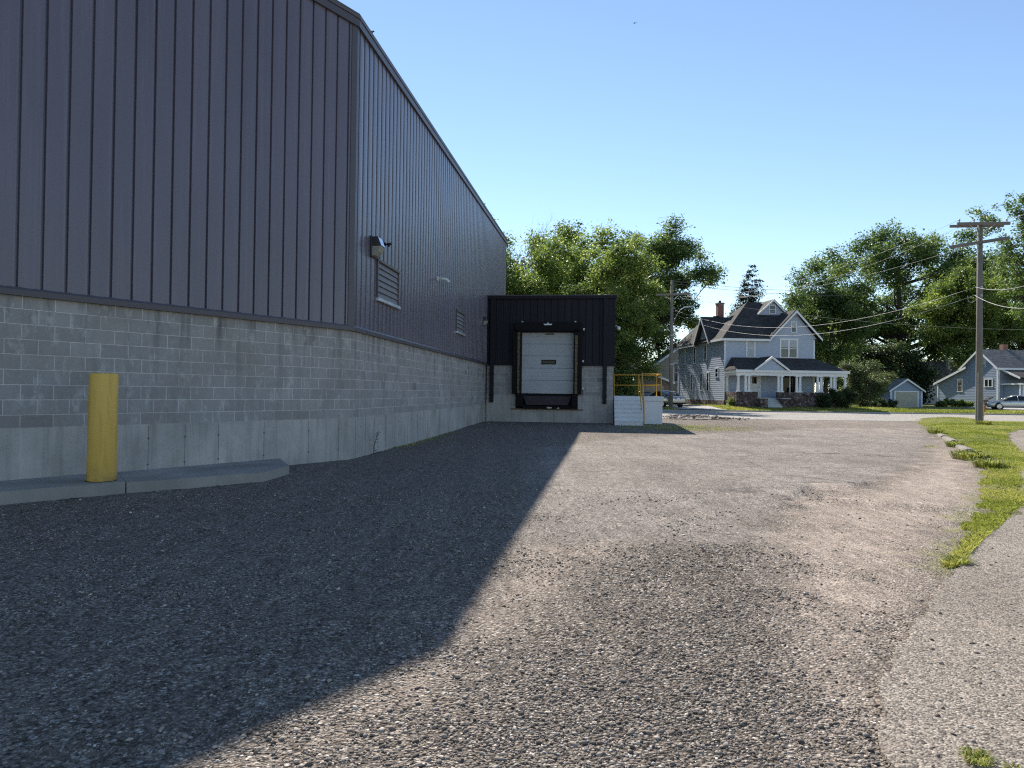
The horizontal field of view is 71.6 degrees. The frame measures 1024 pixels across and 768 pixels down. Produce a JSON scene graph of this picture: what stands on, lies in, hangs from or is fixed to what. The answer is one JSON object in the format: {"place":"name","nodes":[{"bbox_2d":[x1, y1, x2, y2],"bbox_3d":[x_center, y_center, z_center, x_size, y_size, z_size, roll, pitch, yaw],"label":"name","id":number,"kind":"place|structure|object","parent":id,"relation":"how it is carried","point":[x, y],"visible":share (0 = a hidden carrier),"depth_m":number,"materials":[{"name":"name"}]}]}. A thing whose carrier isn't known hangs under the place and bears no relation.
{"place":"outdoors","nodes":[
{"label":"outdoors","id":0,"kind":"place"},
{"bbox_2d":[0,418,1022,767],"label":"gravel lot","id":1,"kind":"structure","parent":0,"point":[888,464],"depth_m":5.02,"materials":[{"name":"grey gravel"}]},
{"bbox_2d":[0,473,124,504],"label":"curb","id":2,"kind":"object","parent":1,"relation":"on","point":[41,489],"visible":0.47,"depth_m":8.97,"materials":[{"name":"concrete"}]},
{"bbox_2d":[85,373,118,481],"bbox_3d":[-5.453,0.573,9.457,0.370,1.440,0.370,1,0,0],"label":"bollard","id":3,"kind":"object","parent":2,"relation":"on","point":[102,433],"visible":1,"depth_m":9.31,"materials":[{"name":"yellow paint"}]},
{"bbox_2d":[117,458,288,492],"bbox_3d":[-4.516,1.553,11.073,1.650,0.442,3.441,0,-1,34],"label":"curb","id":4,"kind":"object","parent":1,"relation":"on","point":[191,477],"visible":0.58,"depth_m":10.47,"materials":[{"name":"concrete"}]},
{"bbox_2d":[0,0,507,480],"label":"warehouse","id":5,"kind":"structure","parent":1,"relation":"on","point":[201,201],"depth_m":12.03,"materials":[{"name":"metal"}]},
{"bbox_2d":[370,235,384,258],"bbox_3d":[-2.942,-2.995,15.539,0.253,0.451,0.313,1,-1,7],"label":"wall light","id":6,"kind":"object","parent":5,"relation":"attached to","point":[377,246],"visible":1,"depth_m":15.40,"materials":[{"name":"grey metal"}]},
{"bbox_2d":[437,276,449,282],"bbox_3d":[-2.107,-3.202,21.800,0.410,0.199,0.141,1,-1,-1],"label":"vent pipe","id":7,"kind":"object","parent":5,"relation":"attached to","point":[443,278],"visible":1,"depth_m":21.77,"materials":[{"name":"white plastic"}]},
{"bbox_2d":[483,316,487,325],"bbox_3d":[-1.137,-2.703,30.503,0.220,0.392,0.272,1,-1,7],"label":"wall light","id":8,"kind":"object","parent":5,"relation":"attached to","point":[485,320],"visible":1,"depth_m":30.39,"materials":[{"name":"grey metal"}]},
{"bbox_2d":[373,429,379,453],"bbox_3d":[-2.901,1.284,15.736,0.409,0.571,0.139,1,-1,-26],"label":"twig weed","id":9,"kind":"object","parent":1,"relation":"on","point":[374,443],"visible":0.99,"depth_m":15.68,"materials":[{"name":"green plant"}]},
{"bbox_2d":[486,294,617,422],"bbox_3d":[2.086,-0.826,34.350,5.760,6.110,6.920,1,-1,7],"label":"dock annex","id":10,"kind":"object","parent":1,"relation":"on","point":[538,370],"visible":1,"depth_m":31.32,"materials":[{"name":"metal"}]},
{"bbox_2d":[521,332,573,393],"bbox_3d":[1.574,-0.911,31.446,2.400,2.800,0.150,1,-1,7],"label":"overhead door","id":11,"kind":"structure","parent":10,"relation":"in","point":[547,357],"depth_m":31.45,"materials":[{"name":"white metal"}]},
{"bbox_2d":[613,373,663,425],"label":"loading platform","id":12,"kind":"structure","parent":1,"relation":"on","point":[641,410],"depth_m":30.70,"materials":[{"name":"white paint"}]},
{"bbox_2d":[663,414,749,419],"bbox_3d":[9.756,1.708,37.491,6.039,0.276,4.252,1,-1,0],"label":"rubble","id":13,"kind":"object","parent":1,"relation":"on","point":[670,416],"visible":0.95,"depth_m":37.02,"materials":[{"name":"stone"}]},
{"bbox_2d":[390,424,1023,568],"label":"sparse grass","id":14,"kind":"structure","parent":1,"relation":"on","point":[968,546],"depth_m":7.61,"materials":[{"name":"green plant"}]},
{"bbox_2d":[688,418,880,420],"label":"gutter","id":15,"kind":"object","parent":1,"relation":"on","point":[790,419],"depth_m":38.57,"materials":[{"name":"concrete"}]},
{"bbox_2d":[926,428,944,433],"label":"weed","id":16,"kind":"object","parent":1,"relation":"on","point":[934,430],"visible":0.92,"depth_m":26.36,"materials":[{"name":"green plant"}]},
{"bbox_2d":[936,433,945,437],"bbox_3d":[14.934,1.813,24.688,0.254,0.165,1.353,0,-1,26],"label":"kerb stone","id":17,"kind":"object","parent":1,"relation":"on","point":[940,435],"visible":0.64,"depth_m":24.35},
{"bbox_2d":[942,436,957,441],"bbox_3d":[14.094,1.803,22.895,0.290,0.176,2.408,0,-1,26],"label":"kerb stone","id":18,"kind":"object","parent":1,"relation":"on","point":[947,438],"visible":0.69,"depth_m":22.31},
{"bbox_2d":[944,440,965,446],"bbox_3d":[12.669,1.714,20.323,0.735,0.188,0.725,1,-1,-26],"label":"weed","id":19,"kind":"object","parent":1,"relation":"on","point":[951,444],"visible":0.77,"depth_m":20.25,"materials":[{"name":"green plant"}]},
{"bbox_2d":[936,554,978,564],"bbox_3d":[3.763,1.490,5.989,0.323,0.064,0.308,1,-1,0],"label":"weed","id":20,"kind":"object","parent":1,"relation":"on","point":[965,561],"visible":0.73,"depth_m":5.98,"materials":[{"name":"green plant"}]},
{"bbox_2d":[955,445,972,450],"bbox_3d":[12.256,1.757,19.246,0.272,0.152,1.663,0,-1,25],"label":"kerb stone","id":21,"kind":"object","parent":1,"relation":"on","point":[961,447],"visible":0.64,"depth_m":19.02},
{"bbox_2d":[947,449,993,460],"bbox_3d":[10.496,1.623,16.244,1.170,0.231,1.141,1,-1,0],"label":"weed","id":22,"kind":"object","parent":1,"relation":"on","point":[968,454],"visible":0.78,"depth_m":16.05,"materials":[{"name":"green plant"}]},
{"bbox_2d":[967,457,1012,468],"bbox_3d":[9.674,1.600,14.374,0.943,0.205,0.932,1,-1,0],"label":"weed","id":23,"kind":"object","parent":1,"relation":"on","point":[986,463],"visible":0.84,"depth_m":14.23,"materials":[{"name":"green plant"}]},
{"bbox_2d":[338,0,1023,391],"label":"sky","id":24,"kind":"structure","parent":0,"point":[782,132],"materials":[{"name":"blue"}]},
{"bbox_2d":[666,404,725,409],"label":"driveway","id":25,"kind":"structure","parent":0,"point":[686,406],"depth_m":60.27,"materials":[{"name":"concrete"}]},
{"bbox_2d":[634,391,652,395],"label":"parked car","id":26,"kind":"object","parent":25,"relation":"on","point":[646,393],"visible":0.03,"depth_m":74.53,"materials":[{"name":"paint"}]},
{"bbox_2d":[647,390,685,406],"bbox_3d":[13.460,1.311,63.252,2.194,1.530,4.879,1,-1,-20],"label":"parked sedan","id":27,"kind":"object","parent":25,"relation":"on","point":[679,400],"visible":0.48,"depth_m":61.37,"materials":[{"name":"silver metal"}]},
{"bbox_2d":[665,402,995,413],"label":"front lawn","id":28,"kind":"structure","parent":0,"point":[928,406],"depth_m":75.41,"materials":[{"name":"green plant"}]},
{"bbox_2d":[503,230,551,294],"bbox_3d":[-0.791,-5.788,66.477,10.830,16.436,10.404,1,-1,0],"label":"maple tree","id":29,"kind":"object","parent":28,"relation":"on","point":[510,282],"visible":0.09,"depth_m":64.28,"materials":[{"name":"green plant"}]},
{"bbox_2d":[507,210,552,270],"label":"tree","id":30,"kind":"object","parent":28,"relation":"on","point":[532,245],"visible":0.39,"depth_m":80.21,"materials":[{"name":"green plant"}]},
{"bbox_2d":[506,229,610,294],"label":"maple tree","id":31,"kind":"object","parent":28,"relation":"on","point":[549,265],"visible":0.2,"depth_m":67.22,"materials":[{"name":"green plant"}]},
{"bbox_2d":[517,217,653,316],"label":"maple tree","id":32,"kind":"object","parent":28,"relation":"on","point":[609,235],"visible":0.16,"depth_m":71.58,"materials":[{"name":"green plant"}]},
{"bbox_2d":[510,219,669,319],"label":"maple tree","id":33,"kind":"object","parent":28,"relation":"on","point":[575,233],"visible":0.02,"depth_m":82.76,"materials":[{"name":"green plant"}]},
{"bbox_2d":[557,231,675,395],"bbox_3d":[9.051,-5.199,61.536,10.920,15.474,9.594,1,-1,0],"label":"box elder","id":34,"kind":"object","parent":28,"relation":"on","point":[625,263],"visible":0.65,"depth_m":60.97,"materials":[{"name":"green plant"}]},
{"bbox_2d":[613,307,648,395],"bbox_3d":[8.860,-1.659,61.136,6.880,10.292,7.277,1,-1,-27],"label":"box elder","id":35,"kind":"object","parent":28,"relation":"on","point":[632,351],"visible":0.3,"depth_m":59.93,"materials":[{"name":"green plant"}]},
{"bbox_2d":[605,253,693,365],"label":"maple tree","id":36,"kind":"object","parent":28,"relation":"on","point":[677,303],"visible":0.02,"depth_m":94.33,"materials":[{"name":"green plant"}]},
{"bbox_2d":[631,365,674,392],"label":"brown garage","id":37,"kind":"structure","parent":28,"relation":"on","point":[665,384],"depth_m":79.86,"materials":[{"name":"grey"}]},
{"bbox_2d":[639,386,663,392],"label":"garage door","id":38,"kind":"structure","parent":37,"relation":"in","point":[651,389],"depth_m":79.84,"materials":[{"name":"beige"}]},
{"bbox_2d":[652,346,677,392],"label":"tan house","id":39,"kind":"structure","parent":28,"relation":"on","point":[664,364],"depth_m":87.92,"materials":[{"name":"beige wood"}]},
{"bbox_2d":[673,363,677,381],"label":"window","id":40,"kind":"structure","parent":39,"relation":"in","point":[675,365],"depth_m":87.84,"materials":[{"name":"grey glass"}]},
{"bbox_2d":[641,321,691,381],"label":"maple tree","id":41,"kind":"object","parent":28,"relation":"on","point":[665,352],"visible":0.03,"depth_m":91.14,"materials":[{"name":"green plant"}]},
{"bbox_2d":[656,280,693,407],"bbox_3d":[13.508,-3.065,58.822,3.096,11.128,0.552,0,-1,25],"label":"utility pole","id":42,"kind":"object","parent":28,"relation":"on","point":[671,294],"visible":1,"depth_m":58.91,"materials":[{"name":"brown wood"}]},
{"bbox_2d":[673,283,864,295],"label":"power line","id":43,"kind":"object","parent":42,"relation":"attached to","point":[760,292],"visible":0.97,"depth_m":69.79,"materials":[{"name":"metal"}]},
{"bbox_2d":[674,281,878,290],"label":"power line","id":44,"kind":"object","parent":42,"relation":"attached to","point":[750,288],"visible":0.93,"depth_m":67.00,"materials":[{"name":"metal"}]},
{"bbox_2d":[684,298,1017,329],"bbox_3d":[30.452,-5.861,59.577,32.988,2.242,0.017,1,-1,-2],"label":"power line","id":45,"kind":"object","parent":42,"relation":"attached to","point":[853,320],"visible":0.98,"depth_m":59.49,"materials":[{"name":"metal"}]},
{"bbox_2d":[624,213,728,355],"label":"maple tree","id":46,"kind":"object","parent":28,"relation":"on","point":[676,251],"visible":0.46,"depth_m":98.66,"materials":[{"name":"green plant"}]},
{"bbox_2d":[726,397,733,405],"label":"shrub","id":47,"kind":"object","parent":28,"relation":"on","point":[730,402],"visible":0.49,"depth_m":60.95,"materials":[{"name":"green plant"}]},
{"bbox_2d":[725,264,767,316],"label":"spruce tree","id":48,"kind":"object","parent":28,"relation":"on","point":[748,298],"visible":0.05,"depth_m":99.68,"materials":[{"name":"green plant"}]},
{"bbox_2d":[674,299,849,410],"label":"blue house","id":49,"kind":"structure","parent":28,"relation":"on","point":[759,368],"depth_m":63.48,"materials":[{"name":"blue wood"}]},
{"bbox_2d":[683,349,684,363],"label":"window","id":50,"kind":"structure","parent":49,"relation":"in","point":[683,349],"depth_m":73.96,"materials":[{"name":"grey glass"}]},
{"bbox_2d":[690,374,692,390],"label":"window","id":51,"kind":"structure","parent":49,"relation":"in","point":[691,375],"depth_m":71.57,"materials":[{"name":"grey glass"}]},
{"bbox_2d":[693,347,695,363],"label":"window","id":52,"kind":"structure","parent":49,"relation":"in","point":[694,348],"depth_m":70.79,"materials":[{"name":"grey glass"}]},
{"bbox_2d":[699,372,702,390],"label":"window","id":53,"kind":"structure","parent":49,"relation":"in","point":[701,374],"depth_m":68.70,"materials":[{"name":"grey glass"}]},
{"bbox_2d":[704,343,706,359],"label":"window","id":54,"kind":"structure","parent":49,"relation":"in","point":[705,345],"depth_m":67.71,"materials":[{"name":"grey glass"}]},
{"bbox_2d":[706,372,708,390],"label":"window","id":55,"kind":"structure","parent":49,"relation":"in","point":[707,373],"depth_m":67.07,"materials":[{"name":"white glass"}]},
{"bbox_2d":[714,368,718,377],"bbox_3d":[18.651,-1.042,64.758,0.085,0.890,0.880,1,-1,-5],"label":"window","id":56,"kind":"structure","parent":49,"relation":"in","point":[716,369],"depth_m":64.80,"materials":[{"name":"white glass"}]},
{"bbox_2d":[746,341,755,356],"bbox_3d":[21.260,-3.223,63.201,0.930,1.680,0.085,1,-1,-5],"label":"window","id":57,"kind":"structure","parent":49,"relation":"in","point":[750,345],"depth_m":63.21,"materials":[{"name":"white glass"}]},
{"bbox_2d":[750,375,760,397],"bbox_3d":[21.606,0.141,63.152,1.100,2.180,0.120,1,-1,-5],"label":"front door","id":58,"kind":"structure","parent":49,"relation":"in","point":[755,381],"depth_m":63.16,"materials":[{"name":"white wood"}]},
{"bbox_2d":[768,305,775,313],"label":"window","id":59,"kind":"structure","parent":49,"relation":"in","point":[771,307],"depth_m":65.94,"materials":[{"name":"white glass"}]},
{"bbox_2d":[779,338,798,357],"bbox_3d":[24.752,-3.201,63.485,1.790,1.730,0.085,1,-1,-5],"label":"window","id":60,"kind":"structure","parent":49,"relation":"in","point":[788,348],"depth_m":63.49,"materials":[{"name":"white glass"}]},
{"bbox_2d":[780,376,798,391],"bbox_3d":[24.839,-0.039,63.462,2.130,2.010,0.085,1,-1,-5],"label":"window","id":61,"kind":"structure","parent":49,"relation":"in","point":[788,381],"depth_m":63.46,"materials":[{"name":"black glass"}]},
{"bbox_2d":[790,321,796,332],"bbox_3d":[25.216,-5.100,63.547,0.640,1.000,0.085,1,-1,-5],"label":"window","id":62,"kind":"structure","parent":49,"relation":"in","point":[793,326],"depth_m":63.55,"materials":[{"name":"white glass"}]},
{"bbox_2d":[816,391,835,407],"bbox_3d":[26.583,1.486,60.348,1.760,1.719,1.732,1,-1,0],"label":"shrub","id":63,"kind":"object","parent":28,"relation":"on","point":[824,401],"visible":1,"depth_m":60.13,"materials":[{"name":"green plant"}]},
{"bbox_2d":[783,299,868,384],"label":"maple tree","id":64,"kind":"object","parent":28,"relation":"on","point":[821,329],"visible":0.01,"depth_m":111.43,"materials":[{"name":"green plant"}]},
{"bbox_2d":[778,251,885,392],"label":"maple tree","id":65,"kind":"object","parent":28,"relation":"on","point":[839,305],"visible":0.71,"depth_m":89.74,"materials":[{"name":"green plant"}]},
{"bbox_2d":[826,387,851,407],"bbox_3d":[27.941,1.292,60.509,2.106,2.126,1.600,1,-1,0],"label":"shrub","id":66,"kind":"object","parent":28,"relation":"on","point":[839,397],"visible":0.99,"depth_m":60.38,"materials":[{"name":"green plant"}]},
{"bbox_2d":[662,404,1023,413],"bbox_3d":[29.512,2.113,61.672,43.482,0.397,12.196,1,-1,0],"label":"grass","id":67,"kind":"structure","parent":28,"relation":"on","point":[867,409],"depth_m":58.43,"materials":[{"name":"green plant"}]},
{"bbox_2d":[841,387,860,406],"bbox_3d":[28.838,1.285,60.835,2.033,2.144,1.771,1,-1,0],"label":"shrub","id":68,"kind":"object","parent":28,"relation":"on","point":[852,396],"visible":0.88,"depth_m":60.68,"materials":[{"name":"green plant"}]},
{"bbox_2d":[829,358,898,406],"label":"lilac shrub","id":69,"kind":"object","parent":28,"relation":"on","point":[871,387],"visible":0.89,"depth_m":65.45,"materials":[{"name":"green plant"}]},
{"bbox_2d":[819,338,913,389],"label":"maple tree","id":70,"kind":"object","parent":28,"relation":"on","point":[861,347],"visible":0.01,"depth_m":116.71,"materials":[{"name":"green plant"}]},
{"bbox_2d":[870,398,888,406],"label":"shrub","id":71,"kind":"object","parent":28,"relation":"on","point":[882,403],"visible":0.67,"depth_m":69.84,"materials":[{"name":"green plant"}]},
{"bbox_2d":[815,334,945,403],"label":"maple tree","id":72,"kind":"object","parent":28,"relation":"on","point":[907,366],"visible":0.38,"depth_m":99.20,"materials":[{"name":"green plant"}]},
{"bbox_2d":[885,398,898,407],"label":"shrub","id":73,"kind":"object","parent":28,"relation":"on","point":[890,403],"visible":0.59,"depth_m":77.71,"materials":[{"name":"green plant"}]},
{"bbox_2d":[789,217,999,361],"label":"silver maple","id":74,"kind":"object","parent":28,"relation":"on","point":[897,329],"visible":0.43,"depth_m":115.19,"materials":[{"name":"green plant"}]},
{"bbox_2d":[864,378,925,407],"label":"blue garage","id":75,"kind":"structure","parent":28,"relation":"on","point":[906,392],"depth_m":80.04,"materials":[{"name":"wood"}]},
{"bbox_2d":[896,392,916,407],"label":"garage door","id":76,"kind":"structure","parent":75,"relation":"in","point":[911,397],"depth_m":80.02,"materials":[{"name":"white metal"}]},
{"bbox_2d":[919,359,958,403],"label":"grey house","id":77,"kind":"structure","parent":28,"relation":"on","point":[944,367],"depth_m":108.27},
{"bbox_2d":[934,400,948,406],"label":"weed patch","id":78,"kind":"object","parent":28,"relation":"on","point":[941,403],"visible":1,"depth_m":78.30,"materials":[{"name":"green plant"}]},
{"bbox_2d":[943,398,955,406],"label":"weed patch","id":79,"kind":"object","parent":28,"relation":"on","point":[947,400],"visible":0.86,"depth_m":78.76,"materials":[{"name":"green plant"}]},
{"bbox_2d":[948,400,968,406],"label":"weed patch","id":80,"kind":"object","parent":28,"relation":"on","point":[961,403],"visible":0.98,"depth_m":78.21,"materials":[{"name":"green plant"}]},
{"bbox_2d":[900,260,1023,369],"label":"maple tree","id":81,"kind":"object","parent":28,"relation":"on","point":[945,319],"visible":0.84,"depth_m":98.64,"materials":[{"name":"green plant"}]},
{"bbox_2d":[959,398,974,406],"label":"weed patch","id":82,"kind":"object","parent":28,"relation":"on","point":[970,403],"visible":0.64,"depth_m":78.78,"materials":[{"name":"green plant"}]},
{"bbox_2d":[933,344,1023,405],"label":"blue cottage","id":83,"kind":"structure","parent":28,"relation":"on","point":[1003,371],"depth_m":81.87,"materials":[{"name":"wood"}]},
{"bbox_2d":[957,379,962,391],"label":"window","id":84,"kind":"structure","parent":83,"relation":"in","point":[959,381],"depth_m":85.93,"materials":[{"name":"white glass"}]},
{"bbox_2d":[984,378,992,386],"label":"window","id":85,"kind":"structure","parent":83,"relation":"in","point":[988,382],"depth_m":81.36,"materials":[{"name":"white glass"}]},
{"bbox_2d":[974,396,993,402],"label":"patio grill","id":86,"kind":"object","parent":28,"relation":"on","point":[987,399],"visible":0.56,"depth_m":76.69,"materials":[{"name":"black metal"}]},
{"bbox_2d":[948,246,1023,352],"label":"maple tree","id":87,"kind":"object","parent":28,"relation":"on","point":[1013,344],"visible":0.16,"depth_m":104.75,"materials":[{"name":"green plant"}]},
{"bbox_2d":[662,411,1023,421],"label":"street","id":88,"kind":"structure","parent":0,"point":[832,416],"depth_m":47.45,"materials":[{"name":"grey asphalt"}]},
{"bbox_2d":[876,430,1023,767],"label":"path","id":89,"kind":"structure","parent":0,"point":[910,724],"depth_m":3.60,"materials":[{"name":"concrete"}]},
{"bbox_2d":[901,510,1023,766],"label":"loose stones","id":90,"kind":"object","parent":89,"relation":"on","point":[943,707],"visible":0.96,"depth_m":3.44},
{"bbox_2d":[958,745,1002,767],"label":"weed","id":91,"kind":"object","parent":89,"relation":"on","point":[983,755],"visible":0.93,"depth_m":2.71,"materials":[{"name":"green plant"}]},
{"bbox_2d":[1000,759,1022,767],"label":"weed","id":92,"kind":"object","parent":89,"relation":"on","point":[1018,766],"visible":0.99,"depth_m":2.67,"materials":[{"name":"green plant"}]},
{"bbox_2d":[911,417,1023,529],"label":"lawn","id":93,"kind":"structure","parent":0,"point":[938,420],"depth_m":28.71,"materials":[{"name":"green plant"}]},
{"bbox_2d":[949,218,1010,423],"bbox_3d":[21.868,-2.703,33.217,2.436,10.131,1.180,0,-1,27],"label":"utility pole","id":94,"kind":"object","parent":93,"relation":"on","point":[980,242],"visible":0.94,"depth_m":33.25,"materials":[{"name":"brown wood"}]},
{"bbox_2d":[683,222,953,296],"bbox_3d":[17.489,-7.035,46.117,0.013,1.198,26.336,1,-1,-16],"label":"power line","id":95,"kind":"object","parent":94,"relation":"attached to","point":[808,277],"visible":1,"depth_m":42.71,"materials":[{"name":"metal"}]},
{"bbox_2d":[673,287,973,327],"bbox_3d":[17.394,-4.940,45.984,0.019,2.860,26.956,1,-1,-18],"label":"power line","id":96,"kind":"object","parent":94,"relation":"attached to","point":[837,322],"visible":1,"depth_m":41.78,"materials":[{"name":"metal"}]},
{"bbox_2d":[672,243,975,298],"bbox_3d":[17.112,-6.534,45.983,0.013,1.428,27.197,1,-1,-20],"label":"power line","id":97,"kind":"object","parent":94,"relation":"attached to","point":[849,279],"visible":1,"depth_m":39.73,"materials":[{"name":"metal"}]},
{"bbox_2d":[675,295,974,335],"bbox_3d":[17.404,-4.503,45.979,0.019,3.019,26.929,1,-1,-18],"label":"power line","id":98,"kind":"object","parent":94,"relation":"attached to","point":[836,331],"visible":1,"depth_m":41.88,"materials":[{"name":"metal"}]},
{"bbox_2d":[707,220,972,297],"bbox_3d":[18.091,-6.882,46.040,0.013,1.454,26.480,1,-1,-16],"label":"power line","id":99,"kind":"object","parent":94,"relation":"attached to","point":[836,276],"visible":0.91,"depth_m":40.41,"materials":[{"name":"metal"}]},
{"bbox_2d":[976,420,991,424],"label":"weed","id":100,"kind":"object","parent":93,"relation":"on","point":[983,422],"visible":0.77,"depth_m":32.16,"materials":[{"name":"green plant"}]},
{"bbox_2d":[969,407,1023,409],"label":"cottage driveway","id":101,"kind":"structure","parent":0,"point":[1004,408],"depth_m":73.68,"materials":[{"name":"concrete"}]},
{"bbox_2d":[984,395,1023,409],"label":"parked sedan","id":102,"kind":"object","parent":101,"relation":"on","point":[1013,401],"visible":1,"depth_m":70.99,"materials":[{"name":"grey paint"}]},
{"bbox_3d":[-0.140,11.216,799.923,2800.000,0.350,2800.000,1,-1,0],"label":"ground","id":103,"kind":"structure","parent":0,"visible":0},
{"bbox_2d":[662,409,1023,414],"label":"kerb","id":104,"kind":"structure","parent":103,"relation":"on","point":[838,412],"depth_m":55.43,"materials":[{"name":"concrete"}]},
{"bbox_2d":[965,191,1023,320],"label":"willow oak","id":105,"kind":"object","parent":103,"relation":"on","point":[1017,275],"visible":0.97,"depth_m":51.83,"materials":[{"name":"green plant"}]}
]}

